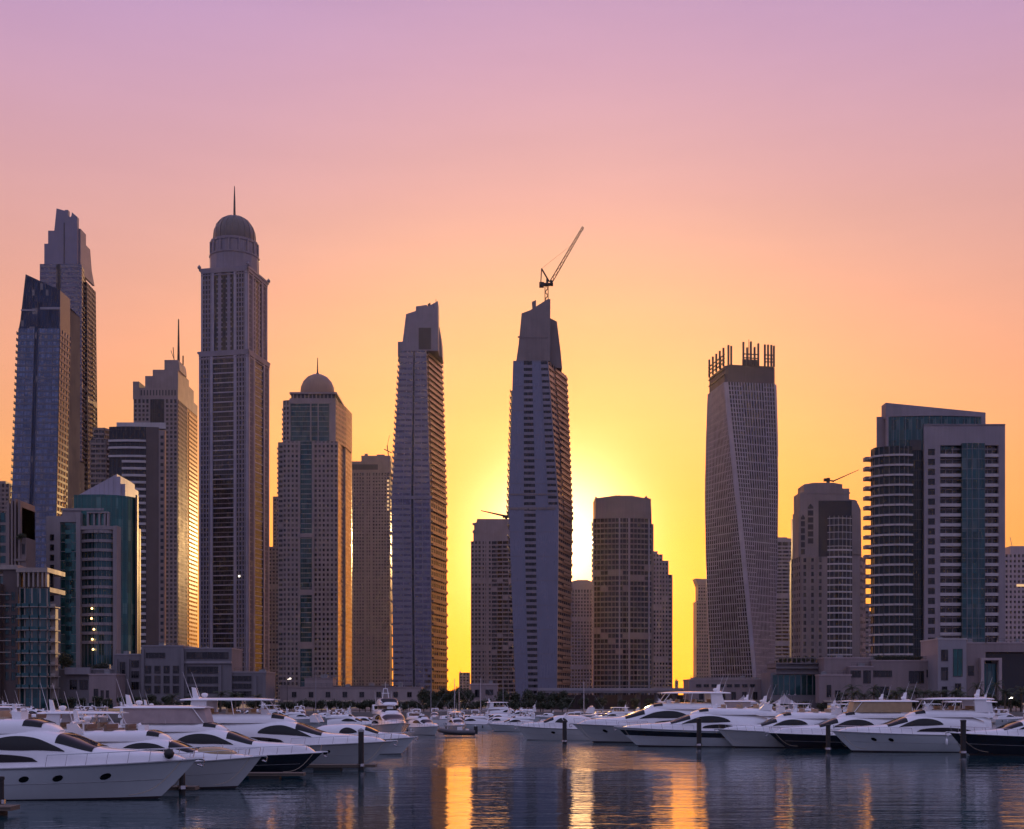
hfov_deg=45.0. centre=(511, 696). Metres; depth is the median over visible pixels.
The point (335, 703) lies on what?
tree
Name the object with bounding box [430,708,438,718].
motor boat
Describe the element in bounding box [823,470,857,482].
roof crane
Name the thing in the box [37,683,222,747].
motor yacht
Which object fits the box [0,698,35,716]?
motor yacht
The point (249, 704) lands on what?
tree
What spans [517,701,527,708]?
tree
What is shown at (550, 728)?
motor yacht
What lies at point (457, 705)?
tree
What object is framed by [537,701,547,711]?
tree
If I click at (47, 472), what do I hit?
glass tower
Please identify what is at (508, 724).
motor yacht
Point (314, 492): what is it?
copper dome tower
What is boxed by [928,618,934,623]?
window
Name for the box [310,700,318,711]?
tree
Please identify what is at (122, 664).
window
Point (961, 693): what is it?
palm tree
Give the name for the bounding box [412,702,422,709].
tree
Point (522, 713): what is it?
motor yacht
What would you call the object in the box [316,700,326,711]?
tree
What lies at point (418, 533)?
tapered tower
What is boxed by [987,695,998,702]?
palm tree
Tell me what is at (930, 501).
window
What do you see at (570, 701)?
tree
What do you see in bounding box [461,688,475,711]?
tree
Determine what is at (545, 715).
motor boat
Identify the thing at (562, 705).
tree
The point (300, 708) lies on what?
motor yacht
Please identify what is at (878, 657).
shrub
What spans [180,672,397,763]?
motor yacht
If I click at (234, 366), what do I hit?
domed tower
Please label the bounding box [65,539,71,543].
bay window
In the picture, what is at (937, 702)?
tree
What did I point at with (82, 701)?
tree
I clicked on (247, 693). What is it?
window
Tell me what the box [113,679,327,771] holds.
motor yacht
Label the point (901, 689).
palm tree
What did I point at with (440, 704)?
tree
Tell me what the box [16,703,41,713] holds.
motor yacht
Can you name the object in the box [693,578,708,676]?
narrow tower
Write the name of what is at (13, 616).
window
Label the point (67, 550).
bay window
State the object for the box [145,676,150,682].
window
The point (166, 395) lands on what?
antenna tower
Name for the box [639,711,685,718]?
side window
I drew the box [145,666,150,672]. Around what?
window
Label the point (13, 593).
window
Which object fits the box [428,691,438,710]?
tree
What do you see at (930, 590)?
window
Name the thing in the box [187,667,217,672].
window
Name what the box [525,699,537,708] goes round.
tree
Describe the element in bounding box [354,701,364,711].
tree
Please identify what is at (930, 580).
window
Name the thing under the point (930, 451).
window
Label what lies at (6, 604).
window
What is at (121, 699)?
tree
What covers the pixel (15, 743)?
side window
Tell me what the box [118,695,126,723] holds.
motor yacht
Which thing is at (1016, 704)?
tree
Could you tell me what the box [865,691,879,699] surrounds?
palm tree
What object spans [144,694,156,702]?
tree
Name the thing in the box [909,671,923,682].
window
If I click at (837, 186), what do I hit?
sky
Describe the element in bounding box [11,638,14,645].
window
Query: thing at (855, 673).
window
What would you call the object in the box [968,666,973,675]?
window
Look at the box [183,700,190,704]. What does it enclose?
tree
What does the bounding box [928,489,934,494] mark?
window
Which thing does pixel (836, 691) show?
window
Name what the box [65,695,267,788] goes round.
motor yacht
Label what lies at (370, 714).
quay wall
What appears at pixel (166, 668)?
window
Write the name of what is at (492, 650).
apartment tower
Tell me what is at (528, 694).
tree
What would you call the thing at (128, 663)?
building
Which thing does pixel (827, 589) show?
bowed glass tower
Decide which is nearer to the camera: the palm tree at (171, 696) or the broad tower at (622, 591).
the palm tree at (171, 696)
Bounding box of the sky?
[0,0,1023,694]
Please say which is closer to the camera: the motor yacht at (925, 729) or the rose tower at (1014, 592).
the motor yacht at (925, 729)
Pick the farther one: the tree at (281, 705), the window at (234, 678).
the window at (234, 678)
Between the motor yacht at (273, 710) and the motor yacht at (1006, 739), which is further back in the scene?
the motor yacht at (273, 710)
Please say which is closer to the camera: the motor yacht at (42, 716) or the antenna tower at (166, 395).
the motor yacht at (42, 716)
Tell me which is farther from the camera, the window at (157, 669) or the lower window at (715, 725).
the window at (157, 669)
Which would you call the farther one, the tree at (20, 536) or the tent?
the tree at (20, 536)
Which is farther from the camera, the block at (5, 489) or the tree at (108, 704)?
the block at (5, 489)
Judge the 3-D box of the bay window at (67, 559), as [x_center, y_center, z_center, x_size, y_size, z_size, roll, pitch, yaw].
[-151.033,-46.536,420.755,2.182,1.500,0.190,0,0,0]
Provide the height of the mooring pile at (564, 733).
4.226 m
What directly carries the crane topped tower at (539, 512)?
on the ground
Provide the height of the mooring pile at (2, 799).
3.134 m
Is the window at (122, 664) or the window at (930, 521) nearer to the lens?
the window at (122, 664)
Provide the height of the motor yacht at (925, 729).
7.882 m
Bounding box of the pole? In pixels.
[315,666,315,711]
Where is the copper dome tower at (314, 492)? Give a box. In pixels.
[277,358,351,701]
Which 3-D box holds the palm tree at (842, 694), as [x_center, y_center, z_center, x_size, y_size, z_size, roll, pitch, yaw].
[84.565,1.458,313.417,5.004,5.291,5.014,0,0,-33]
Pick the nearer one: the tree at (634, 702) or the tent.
the tent
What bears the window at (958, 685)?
in the white frame house at (945, 658)
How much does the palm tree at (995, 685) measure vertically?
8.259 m
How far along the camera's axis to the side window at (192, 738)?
85.64 m
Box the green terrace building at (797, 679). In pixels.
[761,657,826,710]
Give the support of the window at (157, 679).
in the wide office
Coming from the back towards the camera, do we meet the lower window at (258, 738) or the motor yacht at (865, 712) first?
the motor yacht at (865, 712)
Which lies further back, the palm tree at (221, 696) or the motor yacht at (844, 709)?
the palm tree at (221, 696)
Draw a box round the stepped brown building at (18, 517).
[0,499,35,583]
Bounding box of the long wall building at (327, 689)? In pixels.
[279,674,423,703]
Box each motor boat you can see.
[348,711,371,720]
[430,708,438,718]
[486,709,511,719]
[487,712,510,723]
[535,710,553,719]
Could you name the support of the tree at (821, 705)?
on the ground
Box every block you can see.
[0,481,11,512]
[58,664,113,702]
[88,669,125,702]
[139,529,140,649]
[459,671,469,699]
[470,680,498,702]
[683,676,760,702]
[863,403,1005,707]
[866,608,870,656]
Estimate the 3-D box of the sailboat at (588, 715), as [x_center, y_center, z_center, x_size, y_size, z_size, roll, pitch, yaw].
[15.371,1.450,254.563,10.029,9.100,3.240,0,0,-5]
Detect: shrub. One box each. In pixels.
[873,655,881,659]
[881,655,888,659]
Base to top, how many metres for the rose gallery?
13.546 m
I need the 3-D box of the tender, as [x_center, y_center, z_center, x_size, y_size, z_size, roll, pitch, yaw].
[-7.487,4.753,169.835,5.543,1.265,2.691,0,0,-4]
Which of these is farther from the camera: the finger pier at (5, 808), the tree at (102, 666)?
the tree at (102, 666)
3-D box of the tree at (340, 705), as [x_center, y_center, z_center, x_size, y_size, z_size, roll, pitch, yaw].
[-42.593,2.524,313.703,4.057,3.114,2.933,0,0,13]
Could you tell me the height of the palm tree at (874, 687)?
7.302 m
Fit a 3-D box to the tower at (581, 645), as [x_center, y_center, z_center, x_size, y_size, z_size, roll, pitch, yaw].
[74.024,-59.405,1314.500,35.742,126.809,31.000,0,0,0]
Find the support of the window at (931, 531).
in the apartment block at (936, 508)
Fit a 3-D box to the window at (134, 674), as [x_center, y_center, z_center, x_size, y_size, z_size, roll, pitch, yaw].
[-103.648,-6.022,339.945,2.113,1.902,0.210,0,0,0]
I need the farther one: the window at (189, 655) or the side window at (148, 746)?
the window at (189, 655)
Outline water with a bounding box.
[0,719,1023,828]
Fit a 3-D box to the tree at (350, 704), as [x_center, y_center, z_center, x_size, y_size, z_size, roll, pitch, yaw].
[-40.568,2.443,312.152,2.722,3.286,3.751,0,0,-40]
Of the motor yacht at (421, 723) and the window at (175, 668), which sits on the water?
the motor yacht at (421, 723)
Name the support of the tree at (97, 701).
on the ground
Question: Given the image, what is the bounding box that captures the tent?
[771,693,794,703]
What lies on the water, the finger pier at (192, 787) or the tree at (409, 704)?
the finger pier at (192, 787)
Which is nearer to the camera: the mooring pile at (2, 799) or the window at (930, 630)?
the mooring pile at (2, 799)
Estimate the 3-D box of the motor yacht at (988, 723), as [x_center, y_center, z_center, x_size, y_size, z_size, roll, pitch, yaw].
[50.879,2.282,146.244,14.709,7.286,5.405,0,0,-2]
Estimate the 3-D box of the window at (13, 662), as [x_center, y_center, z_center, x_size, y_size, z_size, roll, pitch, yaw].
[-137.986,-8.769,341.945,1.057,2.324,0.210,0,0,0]
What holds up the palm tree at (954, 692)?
on the ground
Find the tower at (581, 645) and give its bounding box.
[570,580,591,694]
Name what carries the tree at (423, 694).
on the ground
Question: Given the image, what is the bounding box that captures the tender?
[437,726,477,735]
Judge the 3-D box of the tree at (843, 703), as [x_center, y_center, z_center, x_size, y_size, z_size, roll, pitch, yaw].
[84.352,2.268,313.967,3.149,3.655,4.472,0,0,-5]
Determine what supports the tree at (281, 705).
on the ground
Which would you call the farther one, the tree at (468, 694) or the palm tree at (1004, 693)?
the tree at (468, 694)
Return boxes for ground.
[64,701,1023,711]
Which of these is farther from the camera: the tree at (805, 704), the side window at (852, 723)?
the tree at (805, 704)
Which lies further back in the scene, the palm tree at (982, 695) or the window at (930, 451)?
the window at (930, 451)
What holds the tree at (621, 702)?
on the ground
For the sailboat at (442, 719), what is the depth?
240.34 m
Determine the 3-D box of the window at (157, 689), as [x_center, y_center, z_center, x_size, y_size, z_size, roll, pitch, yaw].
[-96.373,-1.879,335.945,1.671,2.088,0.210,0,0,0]
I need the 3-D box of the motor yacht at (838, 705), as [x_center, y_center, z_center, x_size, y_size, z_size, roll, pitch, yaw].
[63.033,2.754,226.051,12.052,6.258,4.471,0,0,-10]
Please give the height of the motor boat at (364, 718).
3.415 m
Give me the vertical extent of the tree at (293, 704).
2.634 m
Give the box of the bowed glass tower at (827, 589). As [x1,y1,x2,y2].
[790,483,865,703]
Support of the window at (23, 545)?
in the stepped brown building at (18, 517)
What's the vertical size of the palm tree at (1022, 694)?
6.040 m
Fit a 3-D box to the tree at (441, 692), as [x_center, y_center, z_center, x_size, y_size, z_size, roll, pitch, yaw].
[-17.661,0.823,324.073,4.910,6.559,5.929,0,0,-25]
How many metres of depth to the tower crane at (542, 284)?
777.28 m
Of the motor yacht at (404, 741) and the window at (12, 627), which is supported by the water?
the motor yacht at (404, 741)
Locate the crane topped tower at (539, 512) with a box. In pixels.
[506,299,573,699]
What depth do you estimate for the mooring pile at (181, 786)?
69.34 m
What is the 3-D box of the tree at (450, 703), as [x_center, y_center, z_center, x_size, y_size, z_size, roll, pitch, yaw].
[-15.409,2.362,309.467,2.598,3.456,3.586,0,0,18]
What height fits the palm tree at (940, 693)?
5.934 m
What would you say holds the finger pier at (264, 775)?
on the water
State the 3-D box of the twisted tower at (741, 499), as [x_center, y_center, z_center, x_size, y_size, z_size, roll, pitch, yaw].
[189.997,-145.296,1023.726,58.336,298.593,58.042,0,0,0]
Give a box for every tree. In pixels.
[16,533,26,541]
[51,698,63,709]
[58,652,73,668]
[64,697,76,709]
[76,698,86,707]
[92,663,108,668]
[92,696,103,706]
[101,698,112,708]
[116,696,125,705]
[132,696,143,704]
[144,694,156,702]
[150,700,161,704]
[161,695,173,704]
[167,693,180,704]
[170,700,181,704]
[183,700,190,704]
[212,690,230,711]
[222,701,231,708]
[226,692,240,711]
[229,693,244,711]
[229,700,240,707]
[245,700,253,707]
[250,694,263,707]
[253,700,263,707]
[265,701,275,708]
[275,701,285,709]
[284,701,292,710]
[288,702,299,711]
[298,698,312,706]
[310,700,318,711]
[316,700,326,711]
[325,700,334,709]
[329,699,342,710]
[336,700,346,708]
[344,700,355,708]
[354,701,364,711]
[364,699,374,711]
[395,700,403,708]
[403,699,417,711]
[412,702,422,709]
[416,688,434,711]
[423,700,436,709]
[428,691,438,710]
[434,700,445,709]
[437,687,447,709]
[444,690,459,709]
[445,699,453,709]
[447,687,464,711]
[451,702,461,710]
[460,702,469,711]
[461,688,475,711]
[469,701,478,711]
[474,699,486,711]
[493,689,510,701]
[505,700,518,709]
[510,691,523,706]
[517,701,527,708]
[521,689,535,707]
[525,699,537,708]
[532,690,548,711]
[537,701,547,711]
[544,691,558,709]
[545,700,556,711]
[556,690,568,706]
[557,701,567,711]
[561,697,574,711]
[577,698,588,707]
[594,697,607,711]
[617,699,626,709]
[630,698,640,711]
[644,698,654,705]
[801,700,810,706]
[816,703,826,710]
[837,692,855,706]
[838,699,848,706]
[842,684,862,699]
[845,690,863,699]
[857,692,870,699]
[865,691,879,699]
[867,684,880,694]
[883,694,896,699]
[886,690,903,699]
[895,687,912,698]
[906,689,923,709]
[908,685,921,709]
[909,699,920,710]
[916,689,932,702]
[927,691,941,705]
[930,699,942,705]
[931,689,950,702]
[944,689,961,705]
[946,700,959,708]
[952,691,968,708]
[967,681,983,692]
[979,693,992,702]
[986,680,1002,711]
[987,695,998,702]
[991,699,999,706]
[996,688,1014,711]
[998,697,1013,707]
[1001,692,1020,711]
[1012,699,1023,711]
[1013,690,1023,711]
[1014,686,1023,709]
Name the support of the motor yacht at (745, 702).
on the water
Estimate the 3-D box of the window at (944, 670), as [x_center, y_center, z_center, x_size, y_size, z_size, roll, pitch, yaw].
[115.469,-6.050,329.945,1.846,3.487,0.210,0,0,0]
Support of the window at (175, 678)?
in the wide office
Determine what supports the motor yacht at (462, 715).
on the water
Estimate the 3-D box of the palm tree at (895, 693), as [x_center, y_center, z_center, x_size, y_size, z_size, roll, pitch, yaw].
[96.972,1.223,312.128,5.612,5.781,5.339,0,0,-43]
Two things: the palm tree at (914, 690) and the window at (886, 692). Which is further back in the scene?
the window at (886, 692)
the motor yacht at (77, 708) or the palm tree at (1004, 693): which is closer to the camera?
the motor yacht at (77, 708)
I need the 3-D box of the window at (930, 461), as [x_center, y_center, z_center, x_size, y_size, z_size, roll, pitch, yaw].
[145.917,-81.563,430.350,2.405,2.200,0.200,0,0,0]
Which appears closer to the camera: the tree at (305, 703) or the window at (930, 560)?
the tree at (305, 703)
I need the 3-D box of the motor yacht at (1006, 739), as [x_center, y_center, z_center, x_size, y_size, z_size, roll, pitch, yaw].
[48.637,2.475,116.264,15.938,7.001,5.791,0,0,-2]
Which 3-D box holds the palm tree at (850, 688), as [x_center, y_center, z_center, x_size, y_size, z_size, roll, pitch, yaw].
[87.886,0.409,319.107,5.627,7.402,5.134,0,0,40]
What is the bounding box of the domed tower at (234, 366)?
[197,186,269,671]
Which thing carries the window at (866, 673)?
in the rose gallery
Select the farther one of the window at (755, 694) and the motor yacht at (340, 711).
the window at (755, 694)
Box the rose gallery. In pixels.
[815,654,927,702]
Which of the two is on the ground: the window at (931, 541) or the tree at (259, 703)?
the tree at (259, 703)
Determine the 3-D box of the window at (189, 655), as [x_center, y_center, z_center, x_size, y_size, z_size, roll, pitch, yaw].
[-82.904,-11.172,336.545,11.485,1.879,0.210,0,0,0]
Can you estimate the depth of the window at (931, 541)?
430.37 m
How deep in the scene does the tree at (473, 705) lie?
307.40 m
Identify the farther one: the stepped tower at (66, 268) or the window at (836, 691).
the stepped tower at (66, 268)
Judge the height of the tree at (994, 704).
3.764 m
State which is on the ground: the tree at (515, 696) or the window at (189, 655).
the tree at (515, 696)
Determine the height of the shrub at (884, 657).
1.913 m
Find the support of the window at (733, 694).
in the arcade block at (737, 688)
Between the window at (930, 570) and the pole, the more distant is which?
the window at (930, 570)
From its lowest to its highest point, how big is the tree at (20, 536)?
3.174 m
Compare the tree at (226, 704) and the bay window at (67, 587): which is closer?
the tree at (226, 704)
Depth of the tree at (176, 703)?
309.38 m
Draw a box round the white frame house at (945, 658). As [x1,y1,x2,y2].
[920,636,966,702]
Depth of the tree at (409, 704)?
313.32 m
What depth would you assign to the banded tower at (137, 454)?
600.27 m
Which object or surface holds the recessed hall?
on the ground
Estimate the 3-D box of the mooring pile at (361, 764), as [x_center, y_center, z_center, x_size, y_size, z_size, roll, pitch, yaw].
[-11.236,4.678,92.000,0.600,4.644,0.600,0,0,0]
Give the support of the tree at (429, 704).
on the ground
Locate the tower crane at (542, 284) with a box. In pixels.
[539,226,583,299]
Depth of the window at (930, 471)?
430.37 m
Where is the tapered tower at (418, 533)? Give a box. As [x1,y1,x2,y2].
[390,301,447,695]
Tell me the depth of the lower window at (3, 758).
64.99 m
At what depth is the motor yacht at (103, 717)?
262.34 m
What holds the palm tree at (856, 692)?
on the ground
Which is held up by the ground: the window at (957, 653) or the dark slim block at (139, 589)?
the dark slim block at (139, 589)
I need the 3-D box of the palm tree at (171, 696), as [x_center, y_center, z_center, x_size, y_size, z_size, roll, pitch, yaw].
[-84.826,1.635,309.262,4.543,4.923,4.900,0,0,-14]
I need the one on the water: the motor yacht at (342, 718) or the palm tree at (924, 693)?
the motor yacht at (342, 718)
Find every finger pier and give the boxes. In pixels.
[0,804,19,814]
[168,785,199,789]
[247,772,305,778]
[307,764,376,769]
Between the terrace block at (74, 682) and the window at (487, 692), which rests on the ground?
the terrace block at (74, 682)
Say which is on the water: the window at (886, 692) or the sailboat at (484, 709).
the sailboat at (484, 709)
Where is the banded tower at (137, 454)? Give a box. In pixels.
[108,422,165,704]
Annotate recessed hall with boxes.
[966,638,1023,702]
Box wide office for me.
[141,642,275,702]
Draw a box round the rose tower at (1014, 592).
[1005,538,1023,641]
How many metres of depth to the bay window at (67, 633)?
420.61 m
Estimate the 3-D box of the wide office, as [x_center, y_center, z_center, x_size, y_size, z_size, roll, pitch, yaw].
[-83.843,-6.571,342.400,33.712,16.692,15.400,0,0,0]
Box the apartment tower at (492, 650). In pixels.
[471,519,514,700]
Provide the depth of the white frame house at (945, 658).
330.00 m
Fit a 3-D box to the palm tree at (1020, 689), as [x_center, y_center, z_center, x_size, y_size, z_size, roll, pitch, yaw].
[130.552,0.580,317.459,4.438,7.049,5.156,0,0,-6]
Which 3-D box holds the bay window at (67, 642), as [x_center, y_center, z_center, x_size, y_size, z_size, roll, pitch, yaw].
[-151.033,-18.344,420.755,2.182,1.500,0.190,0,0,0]
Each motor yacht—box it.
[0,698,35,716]
[0,706,28,711]
[0,709,204,799]
[4,690,83,721]
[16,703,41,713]
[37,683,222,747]
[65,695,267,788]
[74,705,83,715]
[82,698,99,723]
[96,701,110,721]
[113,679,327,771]
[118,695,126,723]
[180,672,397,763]
[260,701,288,714]
[285,706,323,723]
[294,703,305,713]
[310,713,417,753]
[320,707,350,721]
[322,708,371,725]
[335,708,346,713]
[367,682,421,737]
[405,708,438,734]
[443,705,491,729]
[444,705,466,729]
[455,711,464,718]
[485,698,515,713]
[488,711,534,730]
[511,704,539,721]
[514,706,594,739]
[519,704,529,715]
[569,677,729,742]
[589,705,628,718]
[613,685,774,746]
[714,692,843,747]
[724,687,755,707]
[745,690,787,719]
[765,683,918,748]
[786,700,812,711]
[787,697,811,710]
[830,679,992,751]
[830,700,847,709]
[840,685,887,712]
[942,689,995,728]
[945,719,1023,755]
[990,706,1023,723]
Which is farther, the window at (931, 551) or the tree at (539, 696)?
the window at (931, 551)
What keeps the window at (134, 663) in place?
in the building at (128, 663)
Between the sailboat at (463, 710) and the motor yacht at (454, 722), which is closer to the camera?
the motor yacht at (454, 722)
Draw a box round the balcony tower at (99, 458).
[90,428,108,487]
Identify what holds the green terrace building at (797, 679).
on the ground
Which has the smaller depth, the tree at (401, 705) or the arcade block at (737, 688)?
the tree at (401, 705)
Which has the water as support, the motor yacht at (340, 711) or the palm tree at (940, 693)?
the motor yacht at (340, 711)
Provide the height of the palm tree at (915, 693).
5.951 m
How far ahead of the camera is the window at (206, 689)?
336.57 m
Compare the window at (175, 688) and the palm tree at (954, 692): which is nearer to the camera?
the palm tree at (954, 692)
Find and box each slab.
[269,496,277,700]
[774,537,790,662]
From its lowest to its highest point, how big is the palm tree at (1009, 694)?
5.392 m
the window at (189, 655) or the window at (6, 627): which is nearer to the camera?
the window at (189, 655)
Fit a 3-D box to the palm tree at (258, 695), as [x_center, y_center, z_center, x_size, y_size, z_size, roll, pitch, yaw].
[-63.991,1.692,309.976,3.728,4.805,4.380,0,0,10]
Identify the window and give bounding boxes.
[0,736,63,751]
[0,754,36,762]
[5,603,8,611]
[5,626,8,634]
[5,672,8,679]
[11,592,14,599]
[11,603,14,611]
[11,615,14,622]
[11,626,14,634]
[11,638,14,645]
[11,649,14,656]
[11,661,14,668]
[11,672,14,679]
[22,544,24,553]
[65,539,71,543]
[65,548,71,552]
[65,557,71,561]
[65,585,71,589]
[65,594,71,598]
[65,631,71,635]
[65,640,71,644]
[70,680,76,689]
[79,680,87,689]
[120,662,124,673]
[123,743,164,751]
[131,660,138,666]
[131,671,138,677]
[131,682,138,689]
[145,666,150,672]
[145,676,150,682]
[145,686,150,692]
[146,653,164,657]
[154,666,160,672]
[154,676,160,682]
[154,686,160,692]
[164,666,169,672]
[164,676,169,682]
[164,686,169,692]
[173,666,178,672]
[173,676,178,682]
[173,686,178,692]
[178,734,232,744]
[186,652,228,658]
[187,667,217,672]
[187,676,217,682]
[187,686,217,692]
[232,676,251,680]
[232,683,251,688]
[232,691,251,695]
[251,737,282,741]
[258,725,310,736]
[339,727,356,733]
[342,718,356,721]
[485,690,492,694]
[556,718,567,722]
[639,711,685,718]
[682,716,729,723]
[699,693,703,699]
[703,724,731,728]
[731,692,735,699]
[753,692,757,699]
[773,719,807,725]
[827,685,830,696]
[834,719,873,726]
[835,690,839,699]
[851,670,860,676]
[863,670,870,682]
[873,670,891,676]
[875,686,888,696]
[900,719,942,726]
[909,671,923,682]
[917,728,970,731]
[928,449,934,454]
[928,459,934,464]
[928,469,934,474]
[928,479,934,484]
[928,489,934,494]
[928,499,934,504]
[928,509,934,514]
[928,519,934,524]
[928,528,934,534]
[928,538,934,544]
[928,548,934,554]
[928,558,934,563]
[928,568,934,573]
[928,578,934,583]
[928,588,934,593]
[928,598,934,603]
[928,608,934,613]
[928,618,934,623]
[928,628,934,633]
[941,650,947,660]
[941,667,947,679]
[942,686,946,696]
[953,649,962,675]
[955,683,960,696]
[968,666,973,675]
[984,663,996,694]
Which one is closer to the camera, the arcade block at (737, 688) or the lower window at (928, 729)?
the lower window at (928, 729)
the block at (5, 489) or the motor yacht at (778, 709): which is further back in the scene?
the block at (5, 489)
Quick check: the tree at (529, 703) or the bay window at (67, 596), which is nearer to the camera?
the tree at (529, 703)
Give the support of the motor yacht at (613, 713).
on the water
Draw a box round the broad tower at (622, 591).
[591,495,653,694]
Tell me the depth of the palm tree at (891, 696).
310.83 m
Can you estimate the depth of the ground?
378.19 m
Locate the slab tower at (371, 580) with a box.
[352,435,392,685]
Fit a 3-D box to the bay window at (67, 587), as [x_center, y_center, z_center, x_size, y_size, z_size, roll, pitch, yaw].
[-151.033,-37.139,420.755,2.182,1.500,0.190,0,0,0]
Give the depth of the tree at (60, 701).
316.04 m
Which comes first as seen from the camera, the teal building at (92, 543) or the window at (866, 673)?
the window at (866, 673)
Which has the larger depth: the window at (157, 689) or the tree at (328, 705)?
the window at (157, 689)
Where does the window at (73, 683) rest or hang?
in the terrace block at (74, 682)
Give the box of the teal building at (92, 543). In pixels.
[46,474,138,707]
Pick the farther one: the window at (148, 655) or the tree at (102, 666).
the tree at (102, 666)
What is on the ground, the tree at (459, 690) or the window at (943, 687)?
the tree at (459, 690)
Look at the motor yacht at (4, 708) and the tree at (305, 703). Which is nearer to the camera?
the motor yacht at (4, 708)
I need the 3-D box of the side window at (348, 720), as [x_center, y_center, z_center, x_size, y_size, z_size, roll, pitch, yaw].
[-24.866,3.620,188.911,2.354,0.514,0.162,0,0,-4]
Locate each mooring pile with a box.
[0,776,5,804]
[177,773,186,793]
[357,728,364,769]
[562,721,567,743]
[696,718,701,747]
[825,724,830,752]
[959,720,966,755]
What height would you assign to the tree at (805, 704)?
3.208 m
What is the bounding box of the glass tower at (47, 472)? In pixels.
[10,275,83,567]
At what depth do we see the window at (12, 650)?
341.95 m
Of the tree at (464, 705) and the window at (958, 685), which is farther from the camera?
the window at (958, 685)
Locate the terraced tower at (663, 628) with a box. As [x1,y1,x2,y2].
[654,551,672,694]
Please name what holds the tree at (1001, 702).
on the ground
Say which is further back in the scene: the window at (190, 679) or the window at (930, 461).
the window at (930, 461)
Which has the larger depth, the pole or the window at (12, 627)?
the window at (12, 627)
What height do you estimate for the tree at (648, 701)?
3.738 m
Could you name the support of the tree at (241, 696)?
on the ground
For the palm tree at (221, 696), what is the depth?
309.92 m
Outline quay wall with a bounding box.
[109,712,1023,718]
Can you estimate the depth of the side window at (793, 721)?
132.29 m
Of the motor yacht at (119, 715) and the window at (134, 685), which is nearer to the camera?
the motor yacht at (119, 715)
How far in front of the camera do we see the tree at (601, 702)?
312.50 m
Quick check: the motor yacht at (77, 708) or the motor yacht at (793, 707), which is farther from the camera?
the motor yacht at (77, 708)
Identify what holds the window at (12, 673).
in the curved balcony building at (26, 640)
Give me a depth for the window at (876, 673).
337.97 m
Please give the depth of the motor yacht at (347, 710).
265.27 m
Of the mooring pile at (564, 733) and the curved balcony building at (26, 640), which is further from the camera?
the curved balcony building at (26, 640)
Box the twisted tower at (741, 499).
[705,341,777,678]
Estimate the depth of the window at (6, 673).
341.95 m
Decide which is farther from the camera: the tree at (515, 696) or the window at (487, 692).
the window at (487, 692)
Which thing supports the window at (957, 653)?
in the white frame house at (945, 658)
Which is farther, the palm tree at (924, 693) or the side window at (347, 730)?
the palm tree at (924, 693)
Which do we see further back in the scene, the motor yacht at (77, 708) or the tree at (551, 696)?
the tree at (551, 696)
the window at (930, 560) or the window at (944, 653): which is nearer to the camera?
the window at (944, 653)
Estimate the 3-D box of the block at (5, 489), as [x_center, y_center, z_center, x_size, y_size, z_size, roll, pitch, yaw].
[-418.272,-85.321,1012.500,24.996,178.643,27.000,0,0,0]
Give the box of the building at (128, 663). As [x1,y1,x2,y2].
[113,650,140,702]
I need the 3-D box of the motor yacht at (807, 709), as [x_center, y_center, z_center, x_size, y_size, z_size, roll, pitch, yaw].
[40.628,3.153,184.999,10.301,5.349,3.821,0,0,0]
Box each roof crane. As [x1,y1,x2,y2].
[481,510,507,518]
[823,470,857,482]
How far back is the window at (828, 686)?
336.00 m
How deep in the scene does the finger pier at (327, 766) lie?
91.90 m
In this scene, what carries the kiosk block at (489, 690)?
on the ground
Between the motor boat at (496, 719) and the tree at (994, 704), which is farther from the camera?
the tree at (994, 704)
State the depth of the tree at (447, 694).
321.83 m
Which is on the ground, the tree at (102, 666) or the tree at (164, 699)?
the tree at (164, 699)
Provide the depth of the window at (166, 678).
336.00 m
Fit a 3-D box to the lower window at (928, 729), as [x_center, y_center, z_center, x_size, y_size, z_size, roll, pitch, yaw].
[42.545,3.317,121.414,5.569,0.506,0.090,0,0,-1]
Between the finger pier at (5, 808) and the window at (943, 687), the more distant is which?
the window at (943, 687)
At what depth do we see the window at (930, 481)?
430.37 m
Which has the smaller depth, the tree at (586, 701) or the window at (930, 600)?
the tree at (586, 701)
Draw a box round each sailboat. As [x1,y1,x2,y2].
[428,679,473,724]
[438,691,477,718]
[464,678,499,715]
[580,685,606,716]
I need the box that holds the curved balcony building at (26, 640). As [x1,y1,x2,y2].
[0,565,64,710]
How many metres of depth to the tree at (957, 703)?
314.52 m
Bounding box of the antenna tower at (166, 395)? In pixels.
[133,319,197,646]
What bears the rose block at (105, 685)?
on the ground
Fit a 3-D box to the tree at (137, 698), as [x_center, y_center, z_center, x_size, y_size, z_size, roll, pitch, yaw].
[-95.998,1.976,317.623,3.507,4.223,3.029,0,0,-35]
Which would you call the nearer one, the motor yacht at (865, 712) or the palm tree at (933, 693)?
the motor yacht at (865, 712)
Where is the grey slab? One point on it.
(782, 641)
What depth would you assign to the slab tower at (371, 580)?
1299.65 m
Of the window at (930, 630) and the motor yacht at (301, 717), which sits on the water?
the motor yacht at (301, 717)
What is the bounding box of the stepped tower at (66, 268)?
[40,209,97,491]
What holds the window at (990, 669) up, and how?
in the recessed hall
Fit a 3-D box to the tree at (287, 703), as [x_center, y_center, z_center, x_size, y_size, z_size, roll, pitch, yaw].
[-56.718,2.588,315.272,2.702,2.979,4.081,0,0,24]
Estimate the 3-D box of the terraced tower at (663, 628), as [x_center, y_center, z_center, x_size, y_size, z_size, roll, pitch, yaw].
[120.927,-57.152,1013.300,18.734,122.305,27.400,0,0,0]
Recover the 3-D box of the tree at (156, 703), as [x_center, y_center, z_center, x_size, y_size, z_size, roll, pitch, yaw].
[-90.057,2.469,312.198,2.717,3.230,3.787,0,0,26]
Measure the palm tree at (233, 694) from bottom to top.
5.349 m
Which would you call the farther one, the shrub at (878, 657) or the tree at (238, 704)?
the shrub at (878, 657)

